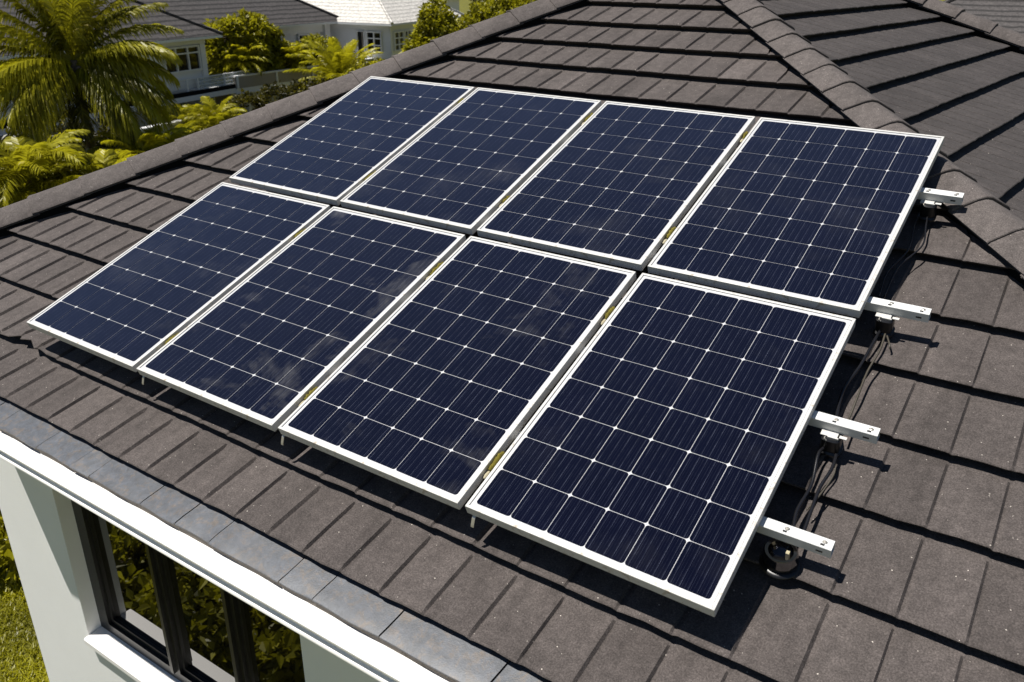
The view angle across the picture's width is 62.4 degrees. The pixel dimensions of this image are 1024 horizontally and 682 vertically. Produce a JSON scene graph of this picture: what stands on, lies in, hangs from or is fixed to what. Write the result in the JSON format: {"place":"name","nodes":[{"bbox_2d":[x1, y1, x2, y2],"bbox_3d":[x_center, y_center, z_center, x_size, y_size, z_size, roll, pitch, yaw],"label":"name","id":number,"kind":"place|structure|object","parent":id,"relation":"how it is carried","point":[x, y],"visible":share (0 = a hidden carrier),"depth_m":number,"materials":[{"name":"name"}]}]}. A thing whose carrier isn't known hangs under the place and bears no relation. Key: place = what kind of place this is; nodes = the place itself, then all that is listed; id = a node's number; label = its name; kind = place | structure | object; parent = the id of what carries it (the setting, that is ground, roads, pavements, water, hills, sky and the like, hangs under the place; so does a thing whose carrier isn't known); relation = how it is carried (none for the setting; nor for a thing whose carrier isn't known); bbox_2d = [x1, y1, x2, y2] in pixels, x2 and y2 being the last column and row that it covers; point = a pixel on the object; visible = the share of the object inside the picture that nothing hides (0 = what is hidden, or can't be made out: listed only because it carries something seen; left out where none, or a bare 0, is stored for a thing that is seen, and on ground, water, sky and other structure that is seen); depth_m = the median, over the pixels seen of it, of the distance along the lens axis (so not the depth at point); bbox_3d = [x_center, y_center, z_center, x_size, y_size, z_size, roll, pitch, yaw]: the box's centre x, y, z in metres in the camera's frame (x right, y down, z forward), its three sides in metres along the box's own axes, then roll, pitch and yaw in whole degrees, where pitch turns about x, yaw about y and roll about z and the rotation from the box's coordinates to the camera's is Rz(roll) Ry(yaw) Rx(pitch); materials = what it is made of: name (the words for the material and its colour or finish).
{"place":"outdoors","nodes":[
{"label":"outdoors","id":0,"kind":"place"},
{"bbox_2d":[0,556,48,681],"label":"grass","id":1,"kind":"structure","parent":0,"point":[12,654],"depth_m":10.99,"materials":[{"name":"green plant"}]},
{"bbox_2d":[303,0,463,61],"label":"house","id":2,"kind":"structure","parent":0,"point":[386,26],"depth_m":47.48,"materials":[{"name":"white"}]},
{"bbox_2d":[356,31,365,58],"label":"window","id":3,"kind":"structure","parent":2,"relation":"in","point":[360,35],"depth_m":47.49,"materials":[{"name":"white"}]},
{"bbox_2d":[366,31,382,51],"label":"window","id":4,"kind":"structure","parent":2,"relation":"in","point":[375,37],"depth_m":47.13,"materials":[{"name":"white"}]},
{"bbox_2d":[393,30,404,51],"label":"window","id":5,"kind":"structure","parent":2,"relation":"in","point":[398,36],"depth_m":47.45,"materials":[{"name":"white"}]},
{"bbox_2d":[403,30,411,41],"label":"window","id":6,"kind":"structure","parent":2,"relation":"in","point":[406,32],"depth_m":48.22,"materials":[{"name":"white"}]},
{"bbox_2d":[439,0,458,10],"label":"house","id":7,"kind":"structure","parent":0,"point":[453,4],"depth_m":63.29,"materials":[{"name":"white"}]},
{"bbox_2d":[0,0,944,681],"bbox_3d":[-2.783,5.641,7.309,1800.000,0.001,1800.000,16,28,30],"label":"ground","id":8,"kind":"structure","parent":0,"point":[464,6],"depth_m":11.24,"materials":[{"name":"green plant"}]},
{"bbox_2d":[0,515,6,534],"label":"broadleaf plant","id":9,"kind":"object","parent":8,"relation":"on","point":[1,518],"visible":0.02,"depth_m":12.04,"materials":[{"name":"green plant"}]},
{"bbox_2d":[0,510,19,583],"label":"broadleaf plant","id":10,"kind":"object","parent":8,"relation":"on","point":[6,553],"visible":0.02,"depth_m":11.85,"materials":[{"name":"green plant"}]},
{"bbox_2d":[0,184,54,207],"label":"areca palm","id":11,"kind":"object","parent":8,"relation":"on","point":[28,193],"visible":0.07,"depth_m":20.27,"materials":[{"name":"green plant"}]},
{"bbox_2d":[0,129,95,207],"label":"areca palm","id":12,"kind":"object","parent":8,"relation":"on","point":[26,165],"visible":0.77,"depth_m":20.44,"materials":[{"name":"green plant"}]},
{"bbox_2d":[0,120,120,183],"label":"shrub","id":13,"kind":"object","parent":8,"relation":"on","point":[82,145],"visible":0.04,"depth_m":29.30,"materials":[{"name":"green plant"}]},
{"bbox_2d":[24,142,137,190],"bbox_3d":[-11.667,-3.364,22.699,3.734,3.675,4.066,16,28,30],"label":"areca palm","id":14,"kind":"object","parent":8,"relation":"on","point":[88,150],"visible":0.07,"depth_m":22.49,"materials":[{"name":"green plant"}]},
{"bbox_2d":[47,149,136,185],"bbox_3d":[-10.512,-3.085,22.230,3.009,3.576,3.030,-20,32,-38],"label":"areca palm","id":15,"kind":"object","parent":8,"relation":"on","point":[104,158],"visible":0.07,"depth_m":21.54,"materials":[{"name":"green plant"}]},
{"bbox_2d":[0,0,184,150],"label":"coconut palm","id":16,"kind":"object","parent":8,"relation":"on","point":[75,30],"visible":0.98,"depth_m":22.64,"materials":[{"name":"green plant"}]},
{"bbox_2d":[0,0,256,141],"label":"house","id":17,"kind":"structure","parent":8,"relation":"on","point":[191,74],"depth_m":36.63,"materials":[{"name":"black"}]},
{"bbox_2d":[9,87,64,108],"bbox_3d":[-17.311,-9.380,30.797,0.120,1.460,2.400,11,26,22],"label":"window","id":18,"kind":"structure","parent":17,"relation":"in","point":[15,98],"depth_m":30.16,"materials":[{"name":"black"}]},
{"bbox_2d":[45,120,96,141],"bbox_3d":[-17.200,-7.474,32.244,0.120,1.400,3.300,11,26,22],"label":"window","id":19,"kind":"structure","parent":17,"relation":"in","point":[92,124],"depth_m":32.85,"materials":[{"name":"black"}]},
{"bbox_2d":[153,102,186,123],"bbox_3d":[-15.309,-10.246,37.942,0.120,1.130,2.000,11,26,22],"label":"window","id":20,"kind":"structure","parent":17,"relation":"in","point":[184,102],"depth_m":38.22,"materials":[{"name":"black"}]},
{"bbox_2d":[162,45,201,73],"bbox_3d":[-14.335,-12.237,36.750,0.120,1.060,2.120,11,26,22],"label":"window","id":21,"kind":"structure","parent":17,"relation":"in","point":[190,56],"depth_m":36.97,"materials":[{"name":"white"}]},
{"bbox_2d":[211,94,232,105],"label":"window","id":22,"kind":"structure","parent":17,"relation":"in","point":[218,99],"depth_m":40.60,"materials":[{"name":"black"}]},
{"bbox_2d":[80,120,185,151],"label":"garden wall","id":23,"kind":"structure","parent":8,"relation":"on","point":[175,123],"depth_m":33.83,"materials":[{"name":"white"}]},
{"bbox_2d":[88,127,192,159],"bbox_3d":[-10.241,-4.160,24.249,3.143,3.888,3.447,16,28,30],"label":"areca palm","id":24,"kind":"object","parent":8,"relation":"on","point":[150,140],"visible":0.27,"depth_m":23.36,"materials":[{"name":"green plant"}]},
{"bbox_2d":[161,103,218,141],"bbox_3d":[-12.995,-8.438,34.842,3.144,2.959,3.289,16,28,30],"label":"areca palm","id":25,"kind":"object","parent":8,"relation":"on","point":[183,115],"visible":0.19,"depth_m":34.08,"materials":[{"name":"green plant"}]},
{"bbox_2d":[179,96,246,132],"bbox_3d":[-11.653,-7.986,33.478,2.790,3.281,3.299,16,28,30],"label":"areca palm","id":26,"kind":"object","parent":8,"relation":"on","point":[215,114],"visible":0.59,"depth_m":32.91,"materials":[{"name":"green plant"}]},
{"bbox_2d":[207,43,272,76],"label":"areca palm","id":27,"kind":"object","parent":8,"relation":"on","point":[241,52],"visible":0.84,"depth_m":40.07,"materials":[{"name":"green plant"}]},
{"bbox_2d":[203,7,291,84],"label":"bushy tree","id":28,"kind":"object","parent":8,"relation":"on","point":[246,29],"visible":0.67,"depth_m":40.41,"materials":[{"name":"green plant"}]},
{"bbox_2d":[139,0,374,112],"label":"house","id":29,"kind":"structure","parent":8,"relation":"on","point":[295,20],"depth_m":43.45,"materials":[{"name":"black"}]},
{"bbox_2d":[297,32,318,42],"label":"window","id":30,"kind":"structure","parent":29,"relation":"in","point":[299,36],"depth_m":46.37,"materials":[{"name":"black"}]},
{"bbox_2d":[227,76,331,113],"bbox_3d":[-10.152,-10.214,38.500,2.312,3.350,6.480,21,31,38],"label":"shrub","id":31,"kind":"object","parent":8,"relation":"on","point":[257,101],"visible":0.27,"depth_m":37.42,"materials":[{"name":"green plant"}]},
{"bbox_2d":[272,43,316,75],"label":"areca palm","id":32,"kind":"object","parent":8,"relation":"on","point":[298,49],"visible":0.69,"depth_m":42.28,"materials":[{"name":"green plant"}]},
{"bbox_2d":[275,33,329,68],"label":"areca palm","id":33,"kind":"object","parent":8,"relation":"on","point":[317,38],"visible":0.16,"depth_m":44.01,"materials":[{"name":"green plant"}]},
{"bbox_2d":[283,36,382,91],"bbox_3d":[-8.163,-12.065,40.577,4.978,4.983,5.126,16,28,30],"label":"areca palm","id":34,"kind":"object","parent":8,"relation":"on","point":[335,58],"visible":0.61,"depth_m":39.55,"materials":[{"name":"green plant"}]},
{"bbox_2d":[338,56,384,76],"bbox_3d":[-6.884,-11.224,39.811,2.332,4.169,3.580,6,25,11],"label":"shrub","id":35,"kind":"object","parent":8,"relation":"on","point":[362,60],"visible":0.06,"depth_m":39.00,"materials":[{"name":"green plant"}]},
{"bbox_2d":[398,0,459,53],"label":"broad tree","id":36,"kind":"object","parent":8,"relation":"on","point":[435,19],"visible":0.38,"depth_m":36.87,"materials":[{"name":"green plant"}]},
{"bbox_2d":[444,0,523,34],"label":"broad tree","id":37,"kind":"object","parent":8,"relation":"on","point":[483,10],"visible":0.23,"depth_m":37.09,"materials":[{"name":"green plant"}]},
{"bbox_2d":[0,0,1023,681],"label":"house","id":38,"kind":"structure","parent":8,"relation":"on","point":[158,532],"depth_m":3.87,"materials":[{"name":"grey tile"}]},
{"bbox_2d":[71,500,304,681],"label":"window","id":39,"kind":"structure","parent":38,"relation":"in","point":[161,620],"depth_m":4.79,"materials":[{"name":"glass"}]},
{"bbox_2d":[511,431,834,558],"bbox_3d":[-0.727,0.182,3.934,4.349,0.048,0.044,16,48,30],"label":"mounting rail","id":40,"kind":"object","parent":38,"relation":"attached to","point":[801,538],"visible":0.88,"depth_m":2.88,"materials":[{"name":"metal"}]},
{"bbox_2d":[27,182,330,371],"bbox_3d":[-1.904,-0.447,4.925,0.987,0.043,1.512,16,48,30],"label":"solar panel","id":41,"kind":"object","parent":40,"relation":"attached to","point":[135,306],"visible":0.98,"depth_m":4.84,"materials":[{"name":"blue glass"}]},
{"bbox_2d":[136,206,465,431],"bbox_3d":[-1.059,-0.204,4.406,0.987,0.042,1.512,16,48,30],"label":"solar panel","id":42,"kind":"object","parent":40,"relation":"attached to","point":[273,341],"visible":0.98,"depth_m":4.31,"materials":[{"name":"blue glass"}]},
{"bbox_2d":[160,332,179,348],"bbox_3d":[-1.762,0.005,4.360,0.028,0.040,0.145,16,48,30],"label":"panel clamp","id":43,"kind":"object","parent":42,"relation":"attached to","point":[169,339],"visible":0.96,"depth_m":4.36,"materials":[{"name":"metal"}]},
{"bbox_2d":[278,236,635,509],"bbox_3d":[-0.211,0.038,3.889,0.987,0.042,1.512,16,48,30],"label":"solar panel","id":44,"kind":"object","parent":40,"relation":"attached to","point":[440,382],"visible":1,"depth_m":3.79,"materials":[{"name":"blue glass"}]},
{"bbox_2d":[298,387,317,406],"bbox_3d":[-0.923,0.253,3.835,0.026,0.042,0.128,16,48,30],"label":"panel clamp","id":45,"kind":"object","parent":44,"relation":"attached to","point":[310,393],"visible":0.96,"depth_m":3.83,"materials":[{"name":"metal"}]},
{"bbox_2d":[425,262,443,279],"bbox_3d":[-0.402,-0.362,4.399,0.027,0.041,0.158,16,48,30],"label":"panel clamp","id":46,"kind":"object","parent":44,"relation":"attached to","point":[436,268],"visible":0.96,"depth_m":4.39,"materials":[{"name":"metal"}]},
{"bbox_2d":[465,273,855,616],"bbox_3d":[0.635,0.279,3.372,0.987,0.044,1.512,16,48,31],"label":"solar panel","id":47,"kind":"object","parent":40,"relation":"attached to","point":[653,446],"visible":1,"depth_m":3.26,"materials":[{"name":"blue glass"}]},
{"bbox_2d":[471,515,476,527],"bbox_3d":[-0.139,0.672,3.201,0.024,0.042,0.059,16,48,30],"label":"hook tab","id":48,"kind":"object","parent":47,"relation":"attached to","point":[473,520],"visible":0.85,"depth_m":3.19,"materials":[{"name":"metal"}]},
{"bbox_2d":[483,451,504,478],"bbox_3d":[-0.071,0.487,3.324,0.026,0.043,0.145,16,48,30],"label":"panel clamp","id":49,"kind":"object","parent":47,"relation":"attached to","point":[495,462],"visible":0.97,"depth_m":3.32,"materials":[{"name":"metal"}]},
{"bbox_2d":[600,306,614,325],"bbox_3d":[0.439,-0.115,3.876,0.026,0.042,0.127,16,48,30],"label":"panel clamp","id":50,"kind":"object","parent":47,"relation":"attached to","point":[608,314],"visible":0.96,"depth_m":3.87,"materials":[{"name":"metal"}]},
{"bbox_2d":[576,347,880,443],"bbox_3d":[-0.437,-0.162,4.249,4.347,0.048,0.044,16,48,30],"label":"mounting rail","id":51,"kind":"object","parent":38,"relation":"attached to","point":[850,428],"visible":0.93,"depth_m":3.19,"materials":[{"name":"metal"}]},
{"bbox_2d":[818,429,846,457],"bbox_3d":[1.233,0.387,3.245,0.096,0.093,0.078,16,48,30],"label":"junction box","id":52,"kind":"object","parent":51,"relation":"attached to","point":[831,443],"visible":0.95,"depth_m":3.22,"materials":[{"name":"black plastic"}]},
{"bbox_2d":[785,447,824,548],"bbox_3d":[1.070,0.563,3.093,0.028,0.168,0.480,14,27,27],"label":"cable","id":53,"kind":"object","parent":52,"relation":"attached to","point":[807,492],"visible":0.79,"depth_m":3.13,"materials":[{"name":"black rubber"}]},
{"bbox_2d":[802,452,837,530],"bbox_3d":[1.114,0.567,3.084,0.026,0.148,0.454,16,28,30],"label":"cable","id":54,"kind":"object","parent":52,"relation":"attached to","point":[819,488],"visible":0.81,"depth_m":3.11,"materials":[{"name":"black rubber"}]},
{"bbox_2d":[806,464,835,510],"bbox_3d":[1.158,0.530,3.133,0.029,0.100,0.267,18,30,34],"label":"cable","id":55,"kind":"object","parent":52,"relation":"attached to","point":[827,484],"visible":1,"depth_m":3.13,"materials":[{"name":"black rubber"}]},
{"bbox_2d":[759,538,800,579],"bbox_3d":[0.929,0.750,2.931,0.141,0.068,0.130,16,48,30],"label":"metal ring","id":56,"kind":"object","parent":38,"relation":"on","point":[778,559],"visible":0.94,"depth_m":2.92,"materials":[{"name":"black metal"}]},
{"bbox_2d":[648,253,931,322],"bbox_3d":[-0.042,-0.625,4.671,4.355,0.048,0.044,16,48,30],"label":"mounting rail","id":57,"kind":"object","parent":38,"relation":"attached to","point":[904,310],"visible":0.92,"depth_m":3.62,"materials":[{"name":"metal"}]},
{"bbox_2d":[229,76,474,205],"bbox_3d":[-1.071,-1.429,5.823,0.987,0.043,1.512,16,48,30],"label":"solar panel","id":58,"kind":"object","parent":57,"relation":"attached to","point":[337,151],"visible":0.98,"depth_m":5.74,"materials":[{"name":"blue glass"}]},
{"bbox_2d":[340,87,601,234],"bbox_3d":[-0.228,-1.187,5.306,0.987,0.042,1.512,16,48,30],"label":"solar panel","id":59,"kind":"object","parent":57,"relation":"attached to","point":[469,163],"visible":0.98,"depth_m":5.21,"materials":[{"name":"blue glass"}]},
{"bbox_2d":[477,101,754,270],"bbox_3d":[0.621,-0.945,4.787,0.987,0.042,1.512,16,48,30],"label":"solar panel","id":60,"kind":"object","parent":57,"relation":"attached to","point":[620,184],"visible":1,"depth_m":4.69,"materials":[{"name":"blue glass"}]},
{"bbox_2d":[581,113,592,125],"bbox_3d":[0.477,-1.400,5.349,0.027,0.039,0.150,16,48,30],"label":"panel clamp","id":61,"kind":"object","parent":60,"relation":"attached to","point":[590,115],"visible":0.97,"depth_m":5.34,"materials":[{"name":"metal"}]},
{"bbox_2d":[648,117,943,317],"bbox_3d":[1.466,-0.702,4.270,0.987,0.042,1.512,16,48,30],"label":"solar panel","id":62,"kind":"object","parent":57,"relation":"attached to","point":[810,215],"visible":1,"depth_m":4.17,"materials":[{"name":"blue glass"}]},
{"bbox_2d":[662,227,675,244],"bbox_3d":[0.792,-0.532,4.257,0.027,0.042,0.145,16,48,30],"label":"panel clamp","id":63,"kind":"object","parent":62,"relation":"attached to","point":[671,231],"visible":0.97,"depth_m":4.25,"materials":[{"name":"metal"}]},
{"bbox_2d":[739,131,747,143],"bbox_3d":[1.327,-1.167,4.836,0.026,0.045,0.112,16,48,30],"label":"panel clamp","id":64,"kind":"object","parent":62,"relation":"attached to","point":[745,134],"visible":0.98,"depth_m":4.83,"materials":[{"name":"metal"}]},
{"bbox_2d":[873,312,899,337],"bbox_3d":[1.625,-0.076,3.668,0.096,0.093,0.078,16,48,30],"label":"junction box","id":65,"kind":"object","parent":57,"relation":"attached to","point":[884,322],"visible":1,"depth_m":3.65,"materials":[{"name":"black plastic"}]},
{"bbox_2d":[835,330,880,416],"bbox_3d":[1.409,0.146,3.475,0.056,0.199,0.641,16,28,30],"label":"cable","id":66,"kind":"object","parent":65,"relation":"attached to","point":[855,372],"visible":0.84,"depth_m":3.51,"materials":[{"name":"black rubber"}]},
{"bbox_2d":[848,333,885,419],"bbox_3d":[1.444,0.156,3.462,0.019,0.196,0.608,16,28,30],"label":"cable","id":67,"kind":"object","parent":65,"relation":"attached to","point":[864,378],"visible":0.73,"depth_m":3.49,"materials":[{"name":"black rubber"}]},
{"bbox_2d":[719,161,963,204],"bbox_3d":[0.417,-1.202,5.208,4.295,0.048,0.044,16,48,30],"label":"mounting rail","id":68,"kind":"object","parent":38,"relation":"attached to","point":[944,196],"visible":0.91,"depth_m":4.16,"materials":[{"name":"metal"}]},
{"bbox_2d":[917,199,941,221],"bbox_3d":[2.079,-0.655,4.208,0.096,0.093,0.078,16,48,30],"label":"junction box","id":69,"kind":"object","parent":68,"relation":"attached to","point":[928,208],"visible":0.98,"depth_m":4.19,"materials":[{"name":"black plastic"}]},
{"bbox_2d":[878,215,921,297],"bbox_3d":[1.822,-0.399,3.981,0.045,0.235,0.774,17,29,32],"label":"cable","id":70,"kind":"object","parent":69,"relation":"attached to","point":[896,262],"visible":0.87,"depth_m":3.99,"materials":[{"name":"black rubber"}]},
{"bbox_2d":[883,216,927,298],"bbox_3d":[1.854,-0.391,3.960,0.056,0.232,0.774,18,29,33],"label":"cable","id":71,"kind":"object","parent":69,"relation":"attached to","point":[901,263],"visible":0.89,"depth_m":3.98,"materials":[{"name":"black rubber"}]},
{"bbox_2d":[510,0,536,9],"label":"broad tree","id":72,"kind":"object","parent":8,"relation":"on","point":[525,2],"visible":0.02,"depth_m":38.28,"materials":[{"name":"green plant"}]},
{"bbox_2d":[943,0,1023,33],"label":"house","id":73,"kind":"structure","parent":0,"point":[1008,14],"depth_m":36.65,"materials":[{"name":"black"}]}
]}

